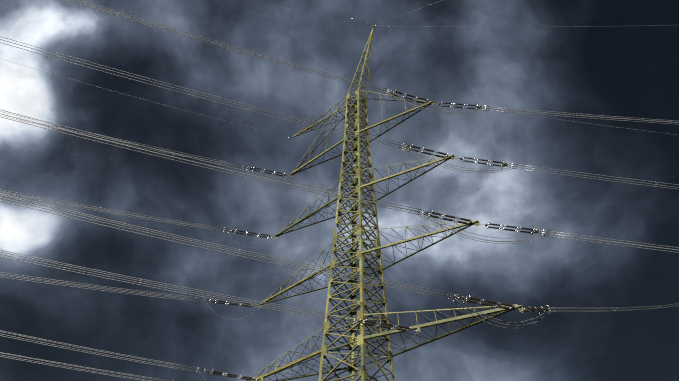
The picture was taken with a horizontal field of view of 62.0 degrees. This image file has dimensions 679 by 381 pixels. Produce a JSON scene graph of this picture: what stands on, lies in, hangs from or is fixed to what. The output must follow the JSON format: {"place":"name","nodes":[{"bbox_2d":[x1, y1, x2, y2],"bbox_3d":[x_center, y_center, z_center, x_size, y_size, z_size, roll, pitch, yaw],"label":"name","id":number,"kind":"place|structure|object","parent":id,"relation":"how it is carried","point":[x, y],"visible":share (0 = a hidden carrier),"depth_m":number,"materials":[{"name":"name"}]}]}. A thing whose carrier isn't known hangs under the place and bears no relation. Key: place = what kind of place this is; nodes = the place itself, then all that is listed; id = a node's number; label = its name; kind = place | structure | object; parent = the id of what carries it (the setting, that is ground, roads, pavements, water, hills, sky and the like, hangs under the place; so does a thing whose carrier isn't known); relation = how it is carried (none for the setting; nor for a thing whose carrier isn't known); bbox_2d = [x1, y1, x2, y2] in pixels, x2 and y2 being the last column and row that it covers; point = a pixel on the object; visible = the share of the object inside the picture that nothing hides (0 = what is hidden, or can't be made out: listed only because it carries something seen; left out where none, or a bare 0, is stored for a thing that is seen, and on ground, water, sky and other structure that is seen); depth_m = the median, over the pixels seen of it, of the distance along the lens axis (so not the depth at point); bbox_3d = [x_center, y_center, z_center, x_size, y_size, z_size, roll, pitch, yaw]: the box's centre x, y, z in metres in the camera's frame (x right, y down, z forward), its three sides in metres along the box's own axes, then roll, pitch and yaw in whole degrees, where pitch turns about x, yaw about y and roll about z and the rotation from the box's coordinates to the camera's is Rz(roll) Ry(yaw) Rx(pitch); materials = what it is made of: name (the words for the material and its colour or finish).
{"place":"outdoors","nodes":[
{"label":"outdoors","id":0,"kind":"place"},
{"bbox_2d":[0,0,678,380],"label":"sky","id":1,"kind":"structure","parent":0,"point":[532,55],"materials":[{"name":"grey"}]},
{"label":"ground","id":2,"kind":"structure","parent":0,"visible":0},
{"bbox_2d":[0,0,678,380],"bbox_3d":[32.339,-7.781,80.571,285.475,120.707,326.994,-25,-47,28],"label":"lattice pylon","id":3,"kind":"object","parent":2,"relation":"on","point":[362,322],"visible":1,"depth_m":72.56,"materials":[{"name":"metal"}]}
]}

